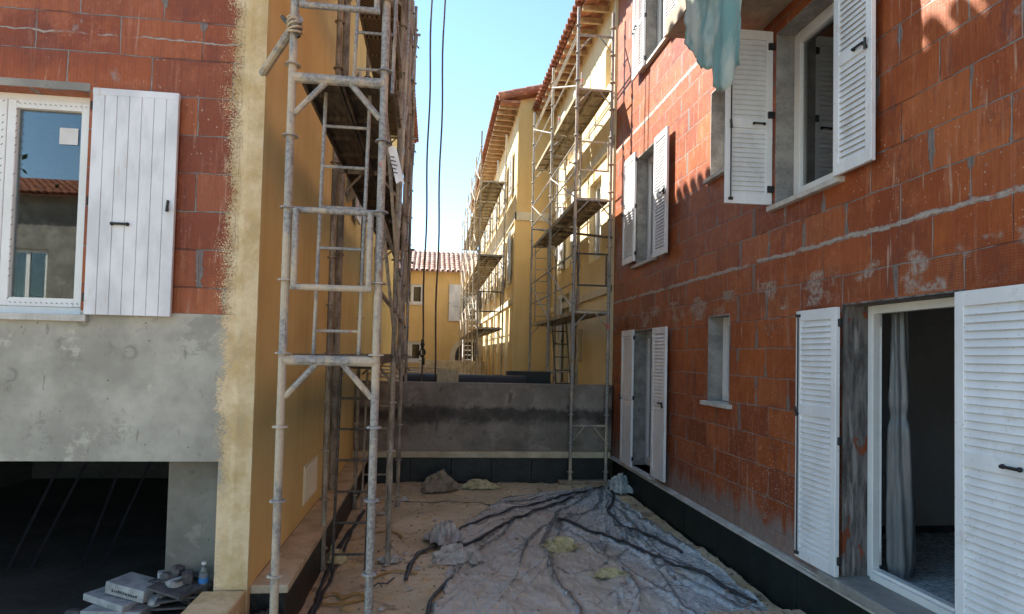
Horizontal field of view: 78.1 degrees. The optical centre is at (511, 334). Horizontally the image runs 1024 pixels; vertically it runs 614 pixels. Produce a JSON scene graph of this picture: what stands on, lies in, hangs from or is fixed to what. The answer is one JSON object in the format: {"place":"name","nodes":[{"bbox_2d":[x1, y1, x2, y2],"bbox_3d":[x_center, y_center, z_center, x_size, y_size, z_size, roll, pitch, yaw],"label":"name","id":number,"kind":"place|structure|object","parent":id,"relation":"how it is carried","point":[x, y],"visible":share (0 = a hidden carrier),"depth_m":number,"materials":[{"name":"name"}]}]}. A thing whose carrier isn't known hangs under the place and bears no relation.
{"place":"outdoors","nodes":[
{"label":"outdoors","id":0,"kind":"place"},
{"bbox_2d":[419,0,432,381],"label":"hoist rope","id":1,"kind":"object","parent":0,"point":[422,343],"visible":0.99,"depth_m":11.46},
{"bbox_2d":[385,371,485,380],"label":"ground","id":2,"kind":"structure","parent":0,"point":[436,373],"depth_m":24.92,"materials":[{"name":"brown soil"}]},
{"bbox_2d":[396,249,479,368],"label":"house","id":3,"kind":"structure","parent":2,"relation":"on","point":[448,297],"depth_m":29.86,"materials":[{"name":"paint"}]},
{"bbox_2d":[409,342,421,360],"bbox_3d":[-4.545,0.811,29.775,0.580,0.920,0.062,2,-2,-7],"label":"window","id":4,"kind":"structure","parent":3,"relation":"in","point":[410,348],"depth_m":29.74,"materials":[{"name":"beige stone"}]},
{"bbox_2d":[411,284,422,303],"bbox_3d":[-4.484,-1.892,29.867,0.580,0.950,0.062,2,-2,-7],"label":"window","id":5,"kind":"structure","parent":3,"relation":"in","point":[412,285],"depth_m":29.83,"materials":[{"name":"beige stone"}]},
{"bbox_2d":[455,356,478,360],"bbox_3d":[-2.027,1.373,30.072,1.380,0.690,0.040,2,-2,-7],"label":"door","id":6,"kind":"structure","parent":3,"relation":"in","point":[456,357],"depth_m":30.04,"materials":[{"name":"wood"}]},
{"bbox_2d":[461,286,476,320],"bbox_3d":[-2.007,-1.470,30.162,0.870,1.700,0.062,2,-2,-7],"label":"window","id":7,"kind":"structure","parent":3,"relation":"in","point":[464,286],"depth_m":30.10,"materials":[{"name":"white plastic"}]},
{"bbox_2d":[437,369,458,381],"bbox_3d":[-1.140,0.825,11.175,0.394,0.426,0.129,2,-2,-10],"label":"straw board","id":8,"kind":"object","parent":2,"relation":"on","point":[447,375],"visible":0.58,"depth_m":11.19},
{"bbox_2d":[418,360,484,372],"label":"garden wall","id":9,"kind":"structure","parent":2,"relation":"on","point":[450,364],"depth_m":25.87,"materials":[{"name":"beige concrete"}]},
{"bbox_2d":[403,373,525,382],"bbox_3d":[-0.894,0.936,11.933,2.300,0.360,0.360,2,-2,-8],"label":"pipe","id":10,"kind":"object","parent":2,"relation":"on","point":[479,378],"visible":0.35,"depth_m":11.84,"materials":[{"name":"black plastic"}]},
{"bbox_2d":[459,131,507,374],"bbox_3d":[-1.260,-1.928,22.789,0.772,6.854,11.492,2,-2,-7],"label":"scaffolding","id":11,"kind":"object","parent":2,"relation":"on","point":[485,203],"visible":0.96,"depth_m":19.55,"materials":[{"name":"metal"}]},
{"bbox_2d":[469,84,555,374],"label":"house","id":12,"kind":"structure","parent":2,"relation":"on","point":[512,115],"depth_m":16.99,"materials":[{"name":"paint"}]},
{"bbox_2d":[532,0,618,384],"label":"house","id":13,"kind":"structure","parent":2,"relation":"on","point":[595,54],"depth_m":12.83,"materials":[{"name":"paint"}]},
{"bbox_2d":[594,181,601,260],"bbox_3d":[1.769,-2.239,12.438,0.062,1.600,0.900,2,-2,-7],"label":"window","id":14,"kind":"structure","parent":13,"relation":"in","point":[598,188],"depth_m":12.72,"materials":[{"name":"white plastic"}]},
{"bbox_2d":[434,0,445,378],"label":"hoist rope","id":15,"kind":"object","parent":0,"point":[439,198],"visible":1,"depth_m":11.49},
{"bbox_2d":[402,0,574,252],"label":"sky","id":16,"kind":"structure","parent":0,"point":[491,47],"materials":[{"name":"blue"}]},
{"bbox_2d":[366,451,611,482],"bbox_3d":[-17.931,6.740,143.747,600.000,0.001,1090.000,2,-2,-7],"label":"ground","id":17,"kind":"structure","parent":0,"point":[610,468],"depth_m":12.70,"materials":[{"name":"brown soil"}]},
{"bbox_2d":[0,0,418,613],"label":"house","id":18,"kind":"structure","parent":17,"relation":"on","point":[142,160],"depth_m":4.55,"materials":[{"name":"brick"}]},
{"bbox_2d":[6,461,62,568],"bbox_3d":[-4.617,1.599,6.232,0.035,1.297,0.572,0,-2,34],"label":"plank","id":19,"kind":"object","parent":18,"relation":"on","point":[33,517],"visible":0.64,"depth_m":6.15,"materials":[{"name":"black wood"}]},
{"bbox_2d":[0,92,89,314],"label":"window","id":20,"kind":"structure","parent":18,"relation":"in","point":[12,105],"depth_m":4.51,"materials":[{"name":"white plastic"}]},
{"bbox_2d":[29,461,87,568],"bbox_3d":[-4.394,1.605,6.259,0.038,1.297,0.604,0,-2,38],"label":"plank","id":21,"kind":"object","parent":18,"relation":"on","point":[58,515],"visible":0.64,"depth_m":6.18,"materials":[{"name":"black wood"}]},
{"bbox_2d":[80,461,123,567],"bbox_3d":[-4.022,1.615,6.305,0.028,1.297,0.517,0,-2,25],"label":"plank","id":22,"kind":"object","parent":18,"relation":"on","point":[101,516],"visible":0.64,"depth_m":6.23,"materials":[{"name":"black wood"}]},
{"bbox_2d":[100,461,151,567],"bbox_3d":[-3.784,1.621,6.335,0.036,1.297,0.584,0,-2,36],"label":"plank","id":23,"kind":"object","parent":18,"relation":"on","point":[125,515],"visible":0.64,"depth_m":6.26,"materials":[{"name":"black wood"}]},
{"bbox_2d":[368,372,433,373],"bbox_3d":[-2.211,0.769,12.527,1.320,0.069,0.200,1,-2,5],"label":"plank","id":24,"kind":"object","parent":18,"relation":"on","point":[407,372],"visible":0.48,"depth_m":12.41,"materials":[{"name":"brown wood"}]},
{"bbox_2d":[369,369,420,370],"bbox_3d":[-2.438,0.700,12.492,1.336,0.037,0.200,2,-2,-15],"label":"plank","id":25,"kind":"object","parent":24,"relation":"on","point":[403,369],"visible":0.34,"depth_m":12.49,"materials":[{"name":"wood"}]},
{"bbox_2d":[380,365,441,368],"bbox_3d":[-2.182,0.645,12.519,1.589,0.068,0.200,2,-2,-17],"label":"plank","id":26,"kind":"object","parent":25,"relation":"on","point":[414,367],"visible":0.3,"depth_m":12.53,"materials":[{"name":"brown wood"}]},
{"bbox_2d":[385,361,420,363],"bbox_3d":[-2.610,0.609,13.559,1.276,0.084,0.200,2,-2,-18],"label":"plank","id":27,"kind":"object","parent":18,"relation":"on","point":[411,362],"visible":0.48,"depth_m":13.63,"materials":[{"name":"wood"}]},
{"bbox_3d":[-2.645,2.136,4.625,0.800,0.186,0.480,2,-2,-7],"label":"board","id":28,"kind":"object","parent":18,"relation":"on","visible":0},
{"bbox_2d":[63,608,81,613],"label":"broken block","id":29,"kind":"object","parent":28,"relation":"on","point":[72,611],"depth_m":4.45,"materials":[{"name":"concrete"}]},
{"bbox_2d":[80,603,158,613],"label":"carton","id":30,"kind":"object","parent":28,"relation":"on","point":[94,609],"visible":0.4,"depth_m":4.40,"materials":[{"name":"grey cardboard"}]},
{"bbox_2d":[83,586,147,612],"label":"carton","id":31,"kind":"object","parent":30,"relation":"on","point":[100,597],"visible":0.5,"depth_m":4.48,"materials":[{"name":"white cardboard"}]},
{"bbox_2d":[105,572,154,603],"bbox_3d":[-2.729,1.839,4.591,0.346,0.119,0.222,1,-2,15],"label":"carton","id":32,"kind":"object","parent":31,"relation":"on","point":[131,586],"visible":0.92,"depth_m":4.51,"materials":[{"name":"white cardboard"}]},
{"bbox_2d":[181,591,245,613],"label":"wall","id":33,"kind":"structure","parent":17,"relation":"on","point":[220,602],"depth_m":4.25,"materials":[{"name":"beige concrete"}]},
{"bbox_2d":[352,380,611,483],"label":"retaining wall","id":34,"kind":"structure","parent":17,"relation":"on","point":[465,432],"depth_m":10.59,"materials":[{"name":"concrete"}]},
{"bbox_2d":[506,371,550,383],"bbox_3d":[0.316,0.955,12.536,0.850,0.440,0.350,2,-2,-7],"label":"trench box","id":35,"kind":"object","parent":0,"point":[540,377],"visible":0.52,"depth_m":12.38,"materials":[{"name":"black metal"}]},
{"bbox_2d":[299,482,780,613],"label":"courtyard ground","id":36,"kind":"structure","parent":0,"point":[416,598],"depth_m":6.96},
{"bbox_2d":[255,608,279,613],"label":"gravel","id":37,"kind":"structure","parent":36,"relation":"on","point":[263,612],"depth_m":4.43,"materials":[{"name":"grey gravel"}]},
{"bbox_2d":[313,527,354,613],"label":"hose","id":38,"kind":"object","parent":36,"relation":"on","point":[329,581],"visible":0.87,"depth_m":5.83,"materials":[{"name":"black rubber"}]},
{"bbox_2d":[325,545,346,563],"bbox_3d":[-1.807,2.212,6.387,0.283,0.204,0.251,1,-2,18],"label":"foam scrap","id":39,"kind":"object","parent":36,"relation":"on","point":[339,559],"visible":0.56,"depth_m":6.30,"materials":[{"name":"yellow plastic"}]},
{"bbox_2d":[308,510,365,613],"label":"hose","id":40,"kind":"object","parent":36,"relation":"on","point":[325,576],"visible":0.76,"depth_m":6.04,"materials":[{"name":"black rubber"}]},
{"bbox_2d":[313,592,364,604],"bbox_3d":[-1.464,2.251,5.382,0.457,0.037,0.294,2,-2,-7],"label":"strap","id":41,"kind":"object","parent":36,"relation":"on","point":[341,597],"visible":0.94,"depth_m":5.39,"materials":[{"name":"brown fabric"}]},
{"bbox_2d":[259,0,420,613],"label":"scaffolding","id":42,"kind":"object","parent":36,"relation":"on","point":[365,119],"visible":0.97,"depth_m":4.51,"materials":[{"name":"metal"}]},
{"bbox_2d":[388,145,403,183],"bbox_3d":[-0.767,-1.126,4.194,0.115,0.260,0.019,2,-2,-7],"label":"shutter","id":43,"kind":"object","parent":42,"relation":"attached to","point":[396,166],"visible":1,"depth_m":4.20,"materials":[{"name":"wood"}]},
{"bbox_2d":[373,577,394,586],"bbox_3d":[-1.151,2.234,5.665,0.080,0.044,0.270,0,-2,34],"label":"twig","id":44,"kind":"object","parent":36,"relation":"on","point":[389,581],"visible":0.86,"depth_m":5.66,"materials":[{"name":"wood"}]},
{"bbox_2d":[375,530,402,537],"bbox_3d":[-1.407,2.311,7.345,0.364,0.043,0.183,1,-2,11],"label":"strap","id":45,"kind":"object","parent":36,"relation":"on","point":[401,536],"visible":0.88,"depth_m":7.36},
{"bbox_2d":[376,553,403,563],"bbox_3d":[-1.220,2.235,6.322,0.288,0.070,0.220,2,-2,-7],"label":"plastic film","id":46,"kind":"object","parent":36,"relation":"on","point":[394,558],"visible":0.81,"depth_m":6.29,"materials":[{"name":"white plastic"}]},
{"bbox_2d":[374,570,417,577],"bbox_3d":[-1.109,2.260,5.980,0.422,0.018,0.153,2,-2,-14],"label":"strap","id":47,"kind":"object","parent":36,"relation":"on","point":[393,571],"visible":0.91,"depth_m":5.98,"materials":[{"name":"brown fabric"}]},
{"bbox_2d":[399,496,408,500],"bbox_3d":[-1.522,2.315,8.912,0.162,0.063,0.133,2,-2,-7],"label":"plastic film","id":48,"kind":"object","parent":36,"relation":"on","point":[403,498],"visible":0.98,"depth_m":8.88,"materials":[{"name":"grey plastic"}]},
{"bbox_2d":[327,490,506,610],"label":"litter","id":49,"kind":"object","parent":36,"relation":"on","point":[416,568],"visible":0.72,"depth_m":6.19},
{"bbox_2d":[419,476,440,493],"bbox_3d":[-1.254,2.309,9.763,0.367,0.232,0.408,2,-2,-7],"label":"paper sack","id":50,"kind":"object","parent":36,"relation":"on","point":[427,486],"visible":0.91,"depth_m":9.68,"materials":[{"name":"brown paper"}]},
{"bbox_2d":[428,468,456,491],"bbox_3d":[-1.106,2.264,9.848,0.492,0.331,0.456,2,-2,-25],"label":"paper sack","id":51,"kind":"object","parent":36,"relation":"on","point":[444,479],"visible":0.84,"depth_m":9.78,"materials":[{"name":"brown paper"}]},
{"bbox_2d":[425,567,460,613],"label":"hose","id":52,"kind":"object","parent":36,"relation":"on","point":[435,593],"visible":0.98,"depth_m":5.45,"materials":[{"name":"black rubber"}]},
{"bbox_2d":[456,478,497,490],"bbox_3d":[-0.620,2.391,10.102,0.785,0.151,0.375,1,-2,8],"label":"foam scrap","id":53,"kind":"object","parent":36,"relation":"on","point":[476,484],"visible":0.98,"depth_m":9.99,"materials":[{"name":"yellow plastic"}]},
{"bbox_2d":[404,485,602,580],"bbox_3d":[0.006,2.365,8.153,0.572,0.093,5.068,0,-2,29],"label":"hose","id":54,"kind":"object","parent":36,"relation":"on","point":[410,566],"visible":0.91,"depth_m":7.86,"materials":[{"name":"black rubber"}]},
{"bbox_2d":[322,482,774,613],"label":"stone crumbs","id":55,"kind":"object","parent":36,"relation":"on","point":[726,590],"visible":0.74,"depth_m":6.66,"materials":[{"name":"stone"}]},
{"bbox_2d":[557,479,609,484],"bbox_3d":[1.207,2.482,10.578,0.880,0.075,0.140,2,-2,-7],"label":"timber sleeper","id":56,"kind":"object","parent":36,"relation":"on","point":[580,481],"visible":0.7,"depth_m":10.52,"materials":[{"name":"wood"}]},
{"bbox_2d":[528,6,616,480],"bbox_3d":[1.069,-1.491,13.099,0.722,8.080,4.882,2,-2,-7],"label":"scaffolding","id":57,"kind":"object","parent":56,"relation":"on","point":[586,104],"visible":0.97,"depth_m":11.91,"materials":[{"name":"metal"}]},
{"bbox_2d":[431,486,767,613],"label":"plastic sheet","id":58,"kind":"object","parent":36,"relation":"on","point":[530,572],"visible":0.89,"depth_m":6.27,"materials":[{"name":"grey plastic"}]},
{"bbox_2d":[424,518,462,544],"bbox_3d":[-0.768,2.210,7.140,0.447,0.254,0.432,2,-2,-7],"label":"plastic film","id":59,"kind":"object","parent":58,"relation":"on","point":[443,531],"visible":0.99,"depth_m":7.04,"materials":[{"name":"grey plastic"}]},
{"bbox_2d":[430,543,495,567],"bbox_3d":[-0.506,2.244,6.501,0.696,0.185,0.425,2,-2,-20],"label":"plastic film","id":60,"kind":"object","parent":58,"relation":"on","point":[452,555],"visible":1,"depth_m":6.38,"materials":[{"name":"white plastic"}]},
{"bbox_2d":[404,495,542,505],"bbox_3d":[-0.464,2.395,9.043,2.112,0.073,0.347,2,-2,-20],"label":"hose","id":61,"kind":"object","parent":58,"relation":"on","point":[465,502],"visible":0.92,"depth_m":8.98,"materials":[{"name":"black rubber"}]},
{"bbox_2d":[432,496,573,553],"bbox_3d":[0.047,2.354,7.986,0.141,0.088,3.242,0,-2,31],"label":"hose","id":62,"kind":"object","parent":58,"relation":"on","point":[510,520],"visible":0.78,"depth_m":7.96,"materials":[{"name":"black rubber"}]},
{"bbox_2d":[507,534,521,537],"bbox_3d":[0.047,2.361,7.397,0.238,0.033,0.112,2,-2,-7],"label":"plastic film","id":63,"kind":"object","parent":58,"relation":"on","point":[514,536],"visible":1,"depth_m":7.37,"materials":[{"name":"grey plastic"}]},
{"bbox_2d":[545,535,583,554],"bbox_3d":[0.577,2.302,6.961,0.457,0.189,0.398,2,-2,-7],"label":"foam scrap","id":64,"kind":"object","parent":58,"relation":"on","point":[557,544],"visible":0.98,"depth_m":6.89,"materials":[{"name":"yellow plastic"}]},
{"bbox_2d":[569,539,580,543],"bbox_3d":[0.678,2.364,7.213,0.234,0.043,0.190,2,-2,-7],"label":"plastic film","id":65,"kind":"object","parent":58,"relation":"on","point":[573,541],"visible":0.64,"depth_m":7.19,"materials":[{"name":"grey plastic"}]},
{"bbox_2d":[586,568,628,578],"bbox_3d":[0.938,2.301,6.092,0.468,0.106,0.153,2,-2,-7],"label":"foam scrap","id":66,"kind":"object","parent":58,"relation":"on","point":[608,572],"visible":0.99,"depth_m":6.06,"materials":[{"name":"beige plastic"}]},
{"bbox_2d":[606,487,682,552],"bbox_3d":[1.503,2.406,8.461,0.418,0.065,3.357,1,-2,-5],"label":"hose","id":67,"kind":"object","parent":58,"relation":"on","point":[639,530],"visible":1,"depth_m":7.69,"materials":[{"name":"black rubber"}]},
{"bbox_2d":[557,517,756,602],"bbox_3d":[1.396,2.337,6.844,0.114,0.094,3.006,2,-2,-31],"label":"hose","id":68,"kind":"object","parent":58,"relation":"on","point":[710,576],"visible":1,"depth_m":6.43,"materials":[{"name":"black rubber"}]},
{"bbox_2d":[708,609,805,613],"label":"pallet","id":69,"kind":"object","parent":58,"relation":"on","point":[782,611],"visible":1,"depth_m":5.06,"materials":[{"name":"brown wood"}]},
{"bbox_2d":[606,472,631,494],"bbox_3d":[1.696,2.312,9.941,0.336,0.319,0.671,2,-2,-7],"label":"plastic film","id":70,"kind":"object","parent":36,"relation":"on","point":[618,484],"visible":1,"depth_m":9.77,"materials":[{"name":"plastic"}]},
{"bbox_2d":[610,0,1023,613],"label":"house","id":71,"kind":"structure","parent":0,"point":[812,196],"depth_m":5.39,"materials":[{"name":"brick"}]},
{"bbox_2d":[645,331,651,465],"bbox_3d":[2.149,0.964,9.396,0.062,2.050,0.850,2,-2,-7],"label":"window","id":72,"kind":"structure","parent":71,"relation":"in","point":[649,333],"depth_m":9.71,"materials":[{"name":"white plastic"}]},
{"bbox_2d":[647,155,653,258],"bbox_3d":[2.193,-1.933,9.508,0.062,1.670,0.820,2,-2,-7],"label":"window","id":73,"kind":"structure","parent":71,"relation":"in","point":[651,160],"depth_m":9.80,"materials":[{"name":"white plastic"}]},
{"bbox_2d":[657,0,663,45],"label":"window","id":74,"kind":"structure","parent":71,"relation":"in","point":[660,8],"depth_m":9.58,"materials":[{"name":"white plastic"}]},
{"bbox_2d":[684,0,741,91],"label":"cloth","id":75,"kind":"object","parent":71,"relation":"hanging from","point":[712,35],"visible":1,"depth_m":5.06,"materials":[{"name":"teal fabric"}]},
{"bbox_2d":[722,317,728,400],"bbox_3d":[2.450,0.272,6.945,0.062,0.940,0.510,2,-2,-7],"label":"window","id":76,"kind":"structure","parent":71,"relation":"in","point":[725,385],"depth_m":7.10,"materials":[{"name":"white plastic"}]},
{"bbox_2d":[794,2,833,194],"bbox_3d":[2.696,-2.008,5.449,0.062,1.585,0.870,2,-2,-7],"label":"window","id":77,"kind":"structure","parent":71,"relation":"in","point":[814,44],"depth_m":5.61,"materials":[{"name":"white plastic"}]},
{"bbox_2d":[885,312,915,578],"bbox_3d":[2.929,0.817,4.771,0.195,1.975,0.201,0,-3,42],"label":"plastic drape","id":78,"kind":"object","parent":71,"relation":"hanging from","point":[900,531],"visible":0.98,"depth_m":4.72,"materials":[{"name":"grey plastic"}]},
{"bbox_2d":[867,297,954,613],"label":"french window","id":79,"kind":"structure","parent":71,"relation":"in","point":[926,599],"depth_m":4.73,"materials":[{"name":"white plastic"}]},
{"bbox_2d":[879,532,954,603],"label":"floor","id":80,"kind":"structure","parent":71,"relation":"on","point":[934,572],"depth_m":5.11,"materials":[{"name":"tile"}]},
{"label":"floor tile","id":81,"kind":"structure","parent":0,"visible":0},
{"bbox_2d":[155,609,184,613],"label":"floor tile","id":82,"kind":"object","parent":81,"relation":"on","point":[180,611],"visible":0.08,"depth_m":4.54,"materials":[{"name":"grey tile"}]},
{"bbox_2d":[153,601,187,610],"bbox_3d":[-2.479,1.956,4.574,0.374,0.035,0.221,2,-2,-11],"label":"floor tile","id":83,"kind":"object","parent":82,"relation":"on","point":[177,605],"visible":0.22,"depth_m":4.50,"materials":[{"name":"black tile"}]},
{"bbox_2d":[130,604,154,613],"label":"broken block","id":84,"kind":"object","parent":83,"relation":"on","point":[145,608],"depth_m":4.43,"materials":[{"name":"concrete"}]},
{"bbox_2d":[148,594,160,605],"bbox_3d":[-2.545,1.898,4.504,0.097,0.063,0.103,2,-2,-7],"label":"broken block","id":85,"kind":"object","parent":84,"relation":"on","point":[152,600],"depth_m":4.47,"materials":[{"name":"grey concrete"}]},
{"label":"floor tile","id":86,"kind":"structure","parent":0,"visible":0},
{"bbox_2d":[155,594,196,604],"bbox_3d":[-2.406,1.882,4.556,0.256,0.043,0.234,2,-2,-19],"label":"floor tile","id":87,"kind":"object","parent":86,"relation":"on","point":[167,599],"visible":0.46,"depth_m":4.45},
{"bbox_2d":[156,593,166,597],"bbox_3d":[-2.479,1.839,4.494,0.105,0.056,0.093,0,-2,39],"label":"broken block","id":88,"kind":"object","parent":87,"relation":"on","point":[158,595],"depth_m":4.45,"materials":[{"name":"concrete"}]},
{"bbox_2d":[193,581,213,593],"bbox_3d":[-2.381,1.863,4.709,0.378,0.074,0.300,1,-2,19],"label":"floor tile","id":89,"kind":"object","parent":86,"relation":"on","point":[209,586],"visible":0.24,"depth_m":4.58,"materials":[{"name":"grey tile"}]},
{"bbox_2d":[182,583,193,599],"bbox_3d":[-2.321,1.842,4.522,0.083,0.093,0.149,2,-2,-7],"label":"broken block","id":90,"kind":"object","parent":89,"relation":"on","point":[188,587],"depth_m":4.49,"materials":[{"name":"concrete"}]},
{"bbox_2d":[198,561,208,595],"bbox_3d":[-2.249,1.783,4.605,0.066,0.248,0.068,2,-2,-7],"label":"bottle","id":91,"kind":"object","parent":89,"relation":"on","point":[203,578],"visible":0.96,"depth_m":4.58,"materials":[{"name":"plastic"}]},
{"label":"floor tile","id":92,"kind":"structure","parent":0,"visible":0},
{"bbox_2d":[146,577,210,599],"bbox_3d":[-2.390,1.807,4.535,0.302,0.061,0.291,1,-2,17],"label":"floor tile","id":93,"kind":"object","parent":92,"relation":"on","point":[177,593],"visible":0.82,"depth_m":4.45,"materials":[{"name":"grey tile"}]},
{"bbox_2d":[148,571,198,582],"bbox_3d":[-2.459,1.785,4.670,0.306,0.069,0.279,0,-2,25],"label":"floor tile","id":94,"kind":"object","parent":93,"relation":"on","point":[155,580],"visible":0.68,"depth_m":4.57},
{"bbox_2d":[159,571,175,579],"bbox_3d":[-2.516,1.785,4.624,0.108,0.097,0.114,3,-3,-40],"label":"broken block","id":95,"kind":"object","parent":94,"relation":"on","point":[165,575],"depth_m":4.59,"materials":[{"name":"concrete"}]},
{"bbox_2d":[169,564,184,576],"bbox_3d":[-2.466,1.741,4.658,0.091,0.090,0.116,2,-2,-7],"label":"broken block","id":96,"kind":"object","parent":94,"relation":"on","point":[176,570],"depth_m":4.63,"materials":[{"name":"concrete"}]},
{"bbox_2d":[182,570,193,584],"bbox_3d":[-2.358,1.765,4.590,0.071,0.090,0.120,2,-2,-19],"label":"broken block","id":97,"kind":"object","parent":94,"relation":"on","point":[187,575],"depth_m":4.55,"materials":[{"name":"concrete"}]},
{"bbox_2d":[165,576,182,588],"bbox_3d":[-2.414,1.792,4.543,0.100,0.080,0.148,1,-2,21],"label":"broken block","id":98,"kind":"object","parent":93,"relation":"on","point":[171,583],"depth_m":4.50,"materials":[{"name":"white concrete"}]}
]}

